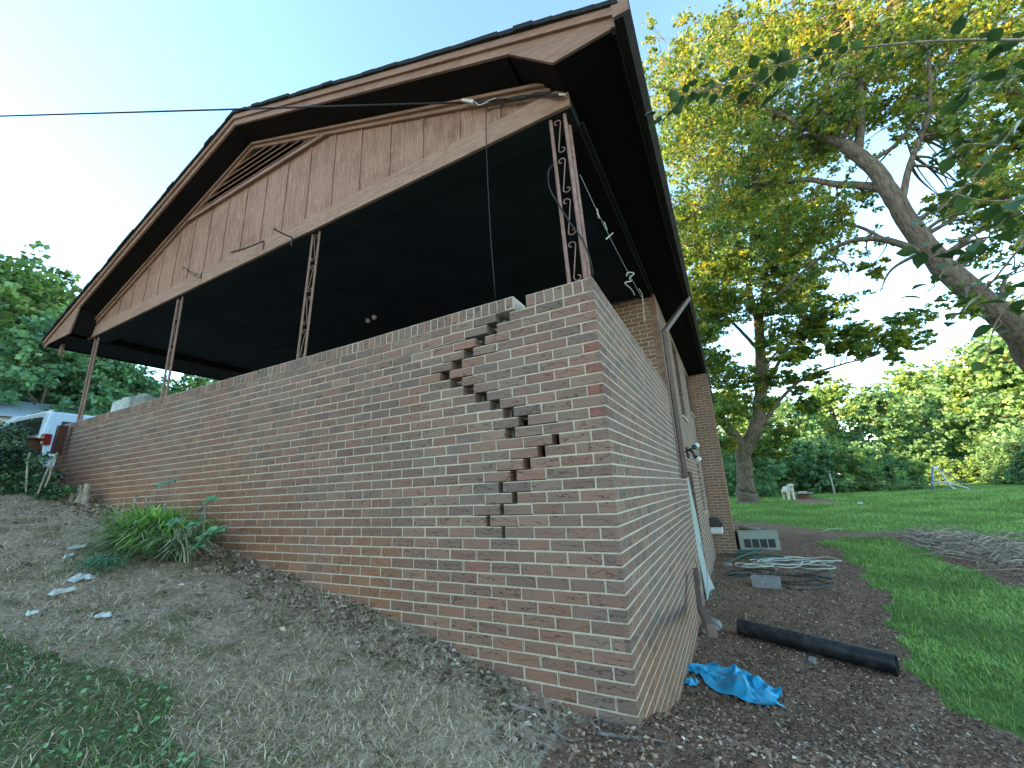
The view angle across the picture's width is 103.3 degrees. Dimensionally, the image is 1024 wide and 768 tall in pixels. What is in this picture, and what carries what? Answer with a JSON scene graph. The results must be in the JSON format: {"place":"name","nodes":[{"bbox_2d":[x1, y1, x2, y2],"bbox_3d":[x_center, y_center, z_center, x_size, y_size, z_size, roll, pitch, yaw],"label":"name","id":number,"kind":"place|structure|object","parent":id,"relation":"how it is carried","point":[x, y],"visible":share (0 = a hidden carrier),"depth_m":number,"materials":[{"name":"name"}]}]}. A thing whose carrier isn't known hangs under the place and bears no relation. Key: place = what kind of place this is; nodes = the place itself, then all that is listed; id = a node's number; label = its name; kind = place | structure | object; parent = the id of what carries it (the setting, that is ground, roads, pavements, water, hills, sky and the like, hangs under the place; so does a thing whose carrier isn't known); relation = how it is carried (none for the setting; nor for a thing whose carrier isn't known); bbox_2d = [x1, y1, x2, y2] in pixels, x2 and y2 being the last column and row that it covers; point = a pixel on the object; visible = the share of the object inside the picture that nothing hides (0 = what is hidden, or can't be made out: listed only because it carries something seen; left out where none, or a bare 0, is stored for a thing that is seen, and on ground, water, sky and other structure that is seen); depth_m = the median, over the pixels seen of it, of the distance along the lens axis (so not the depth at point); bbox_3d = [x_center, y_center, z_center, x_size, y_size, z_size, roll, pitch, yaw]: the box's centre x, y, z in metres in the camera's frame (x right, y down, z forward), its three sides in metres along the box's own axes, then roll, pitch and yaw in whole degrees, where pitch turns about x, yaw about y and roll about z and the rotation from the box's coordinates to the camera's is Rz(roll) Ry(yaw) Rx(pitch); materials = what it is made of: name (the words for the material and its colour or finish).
{"place":"outdoors","nodes":[
{"label":"outdoors","id":0,"kind":"place"},
{"bbox_2d":[0,469,1023,767],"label":"ground","id":1,"kind":"structure","parent":0,"point":[198,601],"depth_m":2.44,"materials":[{"name":"soil"}]},
{"bbox_2d":[2,415,28,427],"bbox_3d":[-18.436,2.456,17.207,2.120,1.820,4.698,-2,-15,-3],"label":"white suv","id":2,"kind":"object","parent":1,"relation":"on","point":[13,418],"visible":0.03,"depth_m":15.45,"materials":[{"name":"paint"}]},
{"bbox_2d":[25,452,30,492],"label":"bare stem","id":3,"kind":"object","parent":1,"relation":"on","point":[26,481],"visible":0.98,"depth_m":4.89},
{"bbox_2d":[24,608,37,615],"bbox_3d":[-2.663,1.262,2.244,0.032,0.034,0.049,-10,-16,26],"label":"white rag","id":4,"kind":"object","parent":1,"relation":"on","point":[32,611],"visible":1,"depth_m":2.24,"materials":[{"name":"fabric"}]},
{"bbox_2d":[0,421,65,497],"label":"ivy bush","id":5,"kind":"object","parent":1,"relation":"on","point":[12,470],"visible":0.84,"depth_m":5.06,"materials":[{"name":"green plant"}]},
{"bbox_2d":[17,437,45,460],"bbox_3d":[-7.466,1.027,6.252,0.300,0.410,0.300,-10,-16,26],"label":"rusty pot","id":6,"kind":"object","parent":5,"relation":"on","point":[35,443],"visible":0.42,"depth_m":6.25,"materials":[{"name":"metal"}]},
{"bbox_2d":[3,278,76,398],"bbox_3d":[-33.827,-0.971,28.407,7.505,14.666,8.334,-6,-15,13],"label":"woodland tree","id":7,"kind":"object","parent":1,"relation":"on","point":[58,302],"visible":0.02,"depth_m":28.43,"materials":[{"name":"green plant"}]},
{"bbox_2d":[0,401,94,424],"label":"neighbour building","id":8,"kind":"structure","parent":1,"relation":"on","point":[26,408],"depth_m":20.59,"materials":[{"name":"white paint"}]},
{"bbox_2d":[37,452,57,494],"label":"bare stem","id":9,"kind":"object","parent":1,"relation":"on","point":[46,472],"visible":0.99,"depth_m":4.89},
{"bbox_2d":[0,240,96,401],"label":"woodland tree","id":10,"kind":"object","parent":1,"relation":"on","point":[25,287],"visible":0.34,"depth_m":26.09,"materials":[{"name":"green plant"}]},
{"bbox_2d":[44,465,52,487],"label":"bare stem","id":11,"kind":"object","parent":1,"relation":"on","point":[49,476],"visible":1,"depth_m":4.89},
{"bbox_2d":[5,410,94,468],"bbox_3d":[-12.393,1.867,10.851,4.698,1.820,2.120,-9,-16,22],"label":"white suv","id":12,"kind":"object","parent":1,"relation":"on","point":[42,425],"visible":0.2,"depth_m":9.63,"materials":[{"name":"paint"}]},
{"bbox_2d":[26,484,78,499],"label":"ground plant","id":13,"kind":"object","parent":1,"relation":"on","point":[61,489],"visible":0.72,"depth_m":4.92,"materials":[{"name":"green plant"}]},
{"bbox_2d":[49,587,73,595],"bbox_3d":[-2.850,1.308,2.561,0.054,0.030,0.140,-3,-15,2],"label":"white rag","id":14,"kind":"object","parent":1,"relation":"on","point":[60,591],"visible":1,"depth_m":2.55,"materials":[{"name":"fabric"}]},
{"bbox_2d":[0,307,133,416],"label":"woodland tree","id":15,"kind":"object","parent":1,"relation":"on","point":[29,342],"visible":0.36,"depth_m":22.27,"materials":[{"name":"green plant"}]},
{"bbox_2d":[62,552,75,558],"bbox_3d":[-3.434,1.327,3.134,0.042,0.037,0.124,3,-16,-19],"label":"white rag","id":16,"kind":"object","parent":1,"relation":"on","point":[70,554],"visible":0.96,"depth_m":3.13,"materials":[{"name":"fabric"}]},
{"bbox_2d":[67,544,87,549],"bbox_3d":[-3.547,1.326,3.306,0.056,0.035,0.126,-10,-16,26],"label":"white rag","id":17,"kind":"object","parent":1,"relation":"on","point":[76,546],"visible":0.94,"depth_m":3.29,"materials":[{"name":"fabric"}]},
{"bbox_2d":[68,483,91,504],"bbox_3d":[-5.356,1.383,5.037,0.326,0.270,0.159,-5,-15,8],"label":"cut stump","id":18,"kind":"object","parent":1,"relation":"on","point":[82,496],"visible":0.72,"depth_m":4.98,"materials":[{"name":"wood"}]},
{"bbox_2d":[65,573,94,582],"bbox_3d":[-2.985,1.333,2.788,0.107,0.043,0.151,-5,-15,10],"label":"white rag","id":19,"kind":"object","parent":1,"relation":"on","point":[77,578],"visible":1,"depth_m":2.78,"materials":[{"name":"fabric"}]},
{"bbox_2d":[30,350,164,413],"bbox_3d":[-25.876,1.105,24.912,7.706,9.078,6.526,-11,-17,29],"label":"woodland tree","id":20,"kind":"object","parent":1,"relation":"on","point":[53,399],"visible":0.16,"depth_m":23.74,"materials":[{"name":"green plant"}]},
{"bbox_2d":[61,545,141,574],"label":"fern weed","id":21,"kind":"object","parent":1,"relation":"on","point":[105,560],"visible":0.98,"depth_m":2.96,"materials":[{"name":"green plant"}]},
{"bbox_2d":[94,611,113,617],"bbox_3d":[-2.355,1.331,2.336,0.085,0.024,0.040,8,-18,-35],"label":"white rag","id":22,"kind":"object","parent":1,"relation":"on","point":[103,615],"visible":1,"depth_m":2.33,"materials":[{"name":"fabric"}]},
{"bbox_2d":[0,630,210,767],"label":"clover","id":23,"kind":"object","parent":1,"relation":"on","point":[61,748],"visible":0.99,"depth_m":1.50,"materials":[{"name":"green plant"}]},
{"bbox_2d":[66,511,171,556],"bbox_3d":[-3.262,1.260,3.403,1.005,0.384,0.719,-10,-16,26],"label":"daylily clump","id":24,"kind":"object","parent":1,"relation":"on","point":[120,536],"visible":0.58,"depth_m":3.37,"materials":[{"name":"green plant"}]},
{"bbox_2d":[110,393,156,411],"bbox_3d":[-7.027,0.929,7.559,0.850,1.528,0.700,-10,-16,26],"label":"covered table","id":25,"kind":"object","parent":1,"relation":"on","point":[125,402],"visible":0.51,"depth_m":7.43,"materials":[{"name":"white fabric"}]},
{"bbox_2d":[89,365,178,407],"bbox_3d":[-25.360,2.312,26.673,6.357,7.489,5.384,11,-20,-43],"label":"woodland tree","id":26,"kind":"object","parent":1,"relation":"on","point":[138,384],"visible":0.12,"depth_m":27.06,"materials":[{"name":"green plant"}]},
{"bbox_2d":[67,500,213,557],"bbox_3d":[-3.208,1.254,3.536,1.424,0.484,1.014,-10,-16,26],"label":"daylily clump","id":27,"kind":"object","parent":1,"relation":"on","point":[167,515],"visible":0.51,"depth_m":3.46,"materials":[{"name":"green plant"}]},
{"bbox_2d":[116,486,206,552],"bbox_3d":[-3.569,1.343,4.118,1.980,0.649,0.146,-10,-17,27],"label":"pruned shrub","id":28,"kind":"object","parent":1,"relation":"on","point":[165,504],"visible":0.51,"depth_m":4.28,"materials":[{"name":"green plant"}]},
{"bbox_2d":[145,376,182,393],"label":"woodland tree","id":29,"kind":"object","parent":1,"relation":"on","point":[173,387],"visible":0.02,"depth_m":31.01,"materials":[{"name":"green plant"}]},
{"bbox_2d":[111,517,221,562],"bbox_3d":[-2.765,1.288,3.322,0.903,0.349,0.746,-2,-15,-2],"label":"daylily clump","id":30,"kind":"object","parent":1,"relation":"on","point":[181,542],"visible":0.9,"depth_m":3.27,"materials":[{"name":"green plant"}]},
{"bbox_2d":[153,374,218,396],"bbox_3d":[-24.121,2.812,30.483,5.159,8.292,5.942,-4,-15,6],"label":"woodland tree","id":31,"kind":"object","parent":1,"relation":"on","point":[198,381],"visible":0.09,"depth_m":30.33,"materials":[{"name":"green plant"}]},
{"bbox_2d":[154,479,228,554],"bbox_3d":[-2.434,1.056,3.194,0.874,0.638,0.422,-10,-16,26],"label":"broadleaf weed","id":32,"kind":"object","parent":1,"relation":"on","point":[211,531],"visible":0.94,"depth_m":3.11,"materials":[{"name":"green plant"}]},
{"bbox_2d":[185,517,228,543],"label":"daylily clump","id":33,"kind":"object","parent":1,"relation":"on","point":[198,528],"visible":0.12,"depth_m":3.83,"materials":[{"name":"green plant"}]},
{"bbox_2d":[0,585,455,767],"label":"green grass","id":34,"kind":"structure","parent":1,"relation":"on","point":[92,750],"depth_m":1.56,"materials":[{"name":"plant"}]},
{"bbox_2d":[0,503,467,767],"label":"moss","id":35,"kind":"object","parent":1,"relation":"on","point":[269,716],"visible":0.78,"depth_m":1.83,"materials":[{"name":"green plant"}]},
{"bbox_2d":[0,482,583,767],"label":"dead leaves","id":36,"kind":"object","parent":1,"relation":"on","point":[533,716],"visible":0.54,"depth_m":2.44,"materials":[{"name":"brown plant"}]},
{"bbox_2d":[0,483,585,767],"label":"dry grass","id":37,"kind":"structure","parent":1,"relation":"on","point":[297,721],"depth_m":1.90,"materials":[{"name":"plant"}]},
{"bbox_2d":[41,0,737,729],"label":"brick house","id":38,"kind":"structure","parent":1,"relation":"on","point":[391,408],"depth_m":3.59,"materials":[{"name":"brick"}]},
{"bbox_2d":[50,425,68,453],"bbox_3d":[-6.746,0.831,6.037,0.120,0.420,0.100,-4,-14,28],"label":"leaning board","id":39,"kind":"object","parent":38,"relation":"attached to","point":[59,439],"visible":0.89,"depth_m":6.00,"materials":[{"name":"red wood"}]},
{"bbox_2d":[0,101,462,116],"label":"service cable","id":40,"kind":"object","parent":38,"relation":"attached to","point":[395,104],"visible":1,"depth_m":3.85,"materials":[{"name":"rubber"}]},
{"bbox_2d":[231,240,264,252],"bbox_3d":[-2.969,-1.540,4.560,0.339,0.170,0.037,-1,-15,-7],"label":"plant hook","id":41,"kind":"object","parent":38,"relation":"attached to","point":[249,246],"visible":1,"depth_m":4.57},
{"bbox_2d":[273,228,292,245],"bbox_3d":[-2.402,-1.544,4.248,0.025,0.109,0.199,-12,-17,32],"label":"plant hook","id":42,"kind":"object","parent":38,"relation":"attached to","point":[285,235],"visible":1,"depth_m":4.28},
{"bbox_2d":[462,92,566,111],"bbox_3d":[-0.008,-2.236,3.180,0.893,0.478,0.053,-10,-16,25],"label":"cable","id":43,"kind":"object","parent":38,"relation":"attached to","point":[517,97],"visible":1,"depth_m":3.19,"materials":[{"name":"metal"}]},
{"bbox_2d":[485,107,495,299],"bbox_3d":[-0.173,-1.451,3.207,0.028,1.621,0.219,-3,-15,0],"label":"hanging cable","id":44,"kind":"object","parent":43,"relation":"hanging from","point":[489,206],"visible":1,"depth_m":3.09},
{"bbox_2d":[547,164,593,275],"bbox_3d":[0.394,-1.164,2.801,0.254,0.931,0.069,-5,-15,8],"label":"post cord","id":45,"kind":"object","parent":38,"relation":"attached to","point":[565,215],"visible":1,"depth_m":2.77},
{"bbox_2d":[580,175,650,315],"bbox_3d":[1.227,-1.233,4.331,0.006,0.088,3.114,-10,-16,26],"label":"clothesline","id":46,"kind":"object","parent":38,"relation":"attached to","point":[610,239],"visible":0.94,"depth_m":3.71,"materials":[{"name":"metal"}]},
{"bbox_2d":[625,272,634,294],"bbox_3d":[1.270,-1.141,4.362,0.012,0.456,0.699,-10,-16,26],"label":"knotted rag","id":47,"kind":"object","parent":46,"relation":"hanging from","point":[629,281],"visible":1,"depth_m":4.33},
{"bbox_2d":[509,701,541,713],"bbox_3d":[0.070,1.655,2.066,0.168,0.054,0.023,-5,-15,9],"label":"exposed root","id":48,"kind":"object","parent":1,"relation":"on","point":[513,704],"visible":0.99,"depth_m":2.06,"materials":[{"name":"brown plant"}]},
{"bbox_2d":[520,704,584,741],"bbox_3d":[0.184,1.644,1.972,0.360,0.067,0.069,-15,-19,40],"label":"exposed root","id":49,"kind":"object","parent":1,"relation":"on","point":[543,718],"visible":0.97,"depth_m":1.95,"materials":[{"name":"brown plant"}]},
{"bbox_2d":[597,731,678,745],"bbox_3d":[0.587,1.657,1.895,0.367,0.029,0.034,-6,-15,14],"label":"exposed root","id":50,"kind":"object","parent":1,"relation":"on","point":[607,734],"visible":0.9,"depth_m":1.90,"materials":[{"name":"brown plant"}]},
{"bbox_2d":[684,677,701,685],"bbox_3d":[1.442,2.369,3.232,0.155,0.050,0.079,5,-17,-27],"label":"tarp scrap","id":51,"kind":"object","parent":1,"relation":"on","point":[690,681],"visible":0.99,"depth_m":3.22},
{"bbox_2d":[687,476,714,600],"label":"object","id":52,"kind":"structure","parent":1,"relation":"on","point":[708,585],"depth_m":6.26,"materials":[{"name":"white wood"}]},
{"bbox_2d":[693,568,717,638],"bbox_3d":[1.540,1.804,3.277,0.067,0.433,2.438,-8,-16,20],"label":"loose downspout","id":53,"kind":"object","parent":1,"relation":"on","point":[709,624],"visible":1,"depth_m":2.92,"materials":[{"name":"brown metal"}]},
{"bbox_2d":[712,618,722,630],"bbox_3d":[2.317,2.754,4.618,0.182,0.158,0.157,6,-17,-29],"label":"rock","id":54,"kind":"object","parent":1,"relation":"on","point":[719,626],"visible":0.38,"depth_m":4.58,"materials":[{"name":"grey stone"}]},
{"bbox_2d":[725,631,737,635],"bbox_3d":[2.423,2.724,4.421,0.160,0.030,0.060,-4,-15,4],"label":"brick shard","id":55,"kind":"object","parent":1,"relation":"on","point":[731,632],"visible":0.57,"depth_m":4.41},
{"bbox_2d":[687,657,794,703],"bbox_3d":[1.804,2.350,3.273,0.811,0.175,0.560,-39,-39,66],"label":"blue tarp","id":56,"kind":"object","parent":1,"relation":"on","point":[719,681],"visible":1,"depth_m":3.16,"materials":[{"name":"plastic"}]},
{"bbox_2d":[722,437,760,495],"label":"bush","id":57,"kind":"object","parent":1,"relation":"on","point":[731,493],"visible":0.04,"depth_m":29.29,"materials":[{"name":"green plant"}]},
{"bbox_2d":[714,388,773,471],"bbox_3d":[21.405,5.080,39.189,6.879,11.057,7.922,1,-15,-12],"label":"woodland tree","id":58,"kind":"object","parent":1,"relation":"on","point":[742,431],"visible":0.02,"depth_m":37.79,"materials":[{"name":"green plant"}]},
{"bbox_2d":[715,568,775,585],"bbox_3d":[3.895,3.382,7.154,1.657,0.061,0.672,4,-16,-23],"label":"garden hose","id":59,"kind":"object","parent":1,"relation":"on","point":[747,575],"visible":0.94,"depth_m":7.22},
{"bbox_2d":[739,525,760,531],"bbox_3d":[7.381,4.492,12.574,0.140,0.140,0.976,-2,-15,-2],"label":"short log","id":60,"kind":"object","parent":1,"relation":"on","point":[742,527],"visible":0.72,"depth_m":12.63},
{"bbox_2d":[725,549,783,561],"bbox_3d":[5.270,3.750,8.825,1.140,0.108,1.634,-10,-16,26],"label":"garden hose","id":61,"kind":"object","parent":1,"relation":"on","point":[753,552],"visible":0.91,"depth_m":9.02,"materials":[{"name":"rubber"}]},
{"bbox_2d":[721,435,788,496],"bbox_3d":[15.139,5.588,26.195,4.847,4.608,3.984,-10,-16,26],"label":"bush","id":62,"kind":"object","parent":1,"relation":"on","point":[760,475],"visible":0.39,"depth_m":25.38,"materials":[{"name":"green plant"}]},
{"bbox_2d":[735,563,776,568],"bbox_3d":[4.713,3.518,7.856,0.702,0.068,0.559,-10,-16,26],"label":"garden hose","id":63,"kind":"object","parent":1,"relation":"on","point":[756,565],"visible":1,"depth_m":7.85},
{"bbox_2d":[735,530,780,549],"bbox_3d":[6.032,3.843,9.999,0.870,0.465,0.643,-8,-22,18],"label":"condenser unit","id":64,"kind":"object","parent":1,"relation":"on","point":[756,539],"visible":0.96,"depth_m":9.73,"materials":[{"name":"grey metal"}]},
{"bbox_2d":[751,574,781,589],"bbox_3d":[4.065,3.178,6.473,0.400,0.190,0.190,-11,-17,30],"label":"concrete block","id":65,"kind":"object","parent":1,"relation":"on","point":[766,581],"depth_m":6.41,"materials":[{"name":"concrete"}]},
{"bbox_2d":[539,534,1023,767],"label":"leaf litter","id":66,"kind":"object","parent":1,"relation":"on","point":[797,757],"visible":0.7,"depth_m":2.58,"materials":[{"name":"brown plant"}]},
{"bbox_2d":[759,455,808,493],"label":"bush","id":67,"kind":"object","parent":1,"relation":"on","point":[790,463],"visible":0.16,"depth_m":27.72,"materials":[{"name":"green plant"}]},
{"bbox_2d":[781,484,794,499],"bbox_3d":[15.000,5.854,21.977,0.426,0.851,1.429,-6,-15,14],"label":"dog","id":68,"kind":"object","parent":1,"relation":"on","point":[788,489],"visible":0.98,"depth_m":21.68},
{"bbox_2d":[645,0,940,503],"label":"maple tree","id":69,"kind":"object","parent":1,"relation":"on","point":[707,293],"visible":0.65,"depth_m":19.80,"materials":[{"name":"green plant"}]},
{"bbox_2d":[753,396,837,473],"bbox_3d":[25.261,5.358,36.732,6.363,8.850,7.513,9,-19,-38],"label":"woodland tree","id":70,"kind":"object","parent":1,"relation":"on","point":[783,411],"visible":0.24,"depth_m":36.35,"materials":[{"name":"green plant"}]},
{"bbox_2d":[750,556,841,569],"bbox_3d":[5.642,3.514,8.063,1.604,0.112,1.319,-10,-16,26],"label":"garden hose","id":71,"kind":"object","parent":1,"relation":"on","point":[800,560],"visible":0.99,"depth_m":7.93,"materials":[{"name":"rubber"}]},
{"bbox_2d":[766,570,833,590],"bbox_3d":[4.742,3.210,6.661,1.011,0.090,1.368,-10,-16,26],"label":"garden hose","id":72,"kind":"object","parent":1,"relation":"on","point":[806,575],"visible":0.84,"depth_m":6.58,"materials":[{"name":"rubber"}]},
{"bbox_2d":[794,491,813,498],"bbox_3d":[16.270,6.210,22.562,0.840,0.440,0.720,-10,-16,26],"label":"well cover","id":73,"kind":"object","parent":1,"relation":"on","point":[803,495],"visible":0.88,"depth_m":22.34,"materials":[{"name":"brown stone"}]},
{"bbox_2d":[774,448,835,488],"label":"bush","id":74,"kind":"object","parent":1,"relation":"on","point":[792,454],"visible":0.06,"depth_m":32.64,"materials":[{"name":"green plant"}]},
{"bbox_2d":[772,430,852,493],"bbox_3d":[20.261,5.535,27.315,5.067,4.818,4.165,7,-17,-32],"label":"bush","id":75,"kind":"object","parent":1,"relation":"on","point":[800,448],"visible":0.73,"depth_m":26.49,"materials":[{"name":"green plant"}]},
{"bbox_2d":[808,656,816,664],"bbox_3d":[2.770,2.559,3.736,0.060,0.030,0.160,-13,-18,36],"label":"brick shard","id":76,"kind":"object","parent":1,"relation":"on","point":[812,659],"visible":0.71,"depth_m":3.74,"materials":[{"name":"concrete"}]},
{"bbox_2d":[736,619,899,675],"bbox_3d":[2.898,2.533,3.953,0.160,0.202,1.284,10,-19,-39],"label":"drain pipe","id":77,"kind":"object","parent":1,"relation":"on","point":[879,660],"visible":1,"depth_m":3.82,"materials":[{"name":"black plastic"}]},
{"bbox_2d":[797,410,840,444],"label":"woodland tree","id":78,"kind":"object","parent":1,"relation":"on","point":[823,432],"visible":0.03,"depth_m":58.21,"materials":[{"name":"green plant"}]},
{"bbox_2d":[641,0,1023,371],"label":"maple tree","id":79,"kind":"object","parent":1,"relation":"on","point":[857,113],"visible":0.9,"depth_m":8.81,"materials":[{"name":"green plant"}]},
{"bbox_2d":[829,473,835,495],"bbox_3d":[17.974,5.767,22.678,0.100,1.482,0.092,-4,-15,4],"label":"fence post","id":80,"kind":"object","parent":1,"relation":"on","point":[834,493],"visible":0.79,"depth_m":22.68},
{"bbox_2d":[802,375,899,454],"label":"woodland tree","id":81,"kind":"object","parent":1,"relation":"on","point":[831,396],"visible":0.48,"depth_m":40.78,"materials":[{"name":"green plant"}]},
{"bbox_2d":[797,441,909,491],"bbox_3d":[22.117,5.968,26.986,5.808,4.370,4.918,-10,-16,25],"label":"bush","id":82,"kind":"object","parent":1,"relation":"on","point":[854,472],"visible":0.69,"depth_m":25.95,"materials":[{"name":"green plant"}]},
{"bbox_2d":[731,0,1023,243],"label":"maple tree","id":83,"kind":"object","parent":1,"relation":"on","point":[1016,147],"visible":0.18,"depth_m":11.21,"materials":[{"name":"green plant"}]},
{"bbox_2d":[848,441,914,490],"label":"bush","id":84,"kind":"object","parent":1,"relation":"on","point":[870,450],"visible":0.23,"depth_m":27.37,"materials":[{"name":"green plant"}]},
{"bbox_2d":[841,382,946,474],"bbox_3d":[34.998,4.719,38.239,8.476,9.985,7.178,-13,-18,34],"label":"woodland tree","id":85,"kind":"object","parent":1,"relation":"on","point":[893,408],"visible":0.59,"depth_m":37.29,"materials":[{"name":"green plant"}]},
{"bbox_2d":[872,386,932,448],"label":"woodland tree","id":86,"kind":"object","parent":1,"relation":"on","point":[904,414],"visible":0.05,"depth_m":61.27,"materials":[{"name":"green plant"}]},
{"bbox_2d":[863,448,943,489],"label":"bush","id":87,"kind":"object","parent":1,"relation":"on","point":[919,468],"visible":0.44,"depth_m":27.41,"materials":[{"name":"green plant"}]},
{"bbox_2d":[896,442,954,481],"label":"bush","id":88,"kind":"object","parent":1,"relation":"on","point":[922,449],"visible":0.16,"depth_m":36.05,"materials":[{"name":"green plant"}]},
{"bbox_2d":[871,357,985,469],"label":"woodland tree","id":89,"kind":"object","parent":1,"relation":"on","point":[913,381],"visible":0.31,"depth_m":43.99,"materials":[{"name":"green plant"}]},
{"bbox_2d":[851,520,1023,575],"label":"brush pile","id":90,"kind":"object","parent":1,"relation":"on","point":[1007,552],"visible":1,"depth_m":8.26,"materials":[{"name":"wood"}]},
{"bbox_2d":[931,466,972,489],"bbox_3d":[24.904,5.389,23.148,1.946,1.379,1.001,-10,-16,26],"label":"play frame","id":91,"kind":"object","parent":1,"relation":"on","point":[944,482],"visible":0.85,"depth_m":23.20,"materials":[{"name":"white paint"}]},
{"bbox_2d":[924,456,987,483],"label":"bush","id":92,"kind":"object","parent":1,"relation":"on","point":[946,465],"visible":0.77,"depth_m":32.70,"materials":[{"name":"green plant"}]},
{"bbox_2d":[901,358,1021,478],"bbox_3d":[42.099,3.304,37.125,9.825,11.574,8.320,-8,-16,20],"label":"woodland tree","id":93,"kind":"object","parent":1,"relation":"on","point":[942,389],"visible":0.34,"depth_m":37.71,"materials":[{"name":"green plant"}]},
{"bbox_2d":[932,331,1023,458],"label":"woodland tree","id":94,"kind":"object","parent":1,"relation":"on","point":[956,406],"visible":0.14,"depth_m":36.09,"materials":[{"name":"green plant"}]},
{"bbox_2d":[959,455,1007,482],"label":"bush","id":95,"kind":"object","parent":1,"relation":"on","point":[975,468],"visible":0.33,"depth_m":32.06,"materials":[{"name":"green plant"}]},
{"bbox_2d":[947,328,1023,471],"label":"woodland tree","id":96,"kind":"object","parent":1,"relation":"on","point":[983,426],"visible":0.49,"depth_m":32.81,"materials":[{"name":"green plant"}]},
{"bbox_2d":[966,296,1023,425],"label":"woodland tree","id":97,"kind":"object","parent":1,"relation":"on","point":[996,375],"visible":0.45,"depth_m":32.20,"materials":[{"name":"green plant"}]},
{"bbox_2d":[967,436,1023,483],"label":"bush","id":98,"kind":"object","parent":1,"relation":"on","point":[999,465],"visible":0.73,"depth_m":27.49,"materials":[{"name":"green plant"}]},
{"bbox_2d":[989,420,1023,484],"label":"bush","id":99,"kind":"object","parent":1,"relation":"on","point":[1019,472],"visible":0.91,"depth_m":26.14,"materials":[{"name":"green plant"}]},
{"bbox_2d":[0,0,1023,473],"label":"sky","id":100,"kind":"structure","parent":0,"point":[57,56],"materials":[{"name":"blue"}]},
{"bbox_2d":[645,15,1023,130],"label":"leafy branch","id":101,"kind":"object","parent":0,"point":[957,27],"visible":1,"depth_m":1.77,"materials":[{"name":"green plant"}]},
{"bbox_2d":[729,485,1023,738],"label":"lawn grass","id":102,"kind":"structure","parent":0,"point":[1014,495],"depth_m":7.33,"materials":[{"name":"plant"}]},
{"bbox_2d":[895,59,1023,372],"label":"leafy branch","id":103,"kind":"object","parent":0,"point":[960,202],"visible":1,"depth_m":1.49,"materials":[{"name":"green plant"}]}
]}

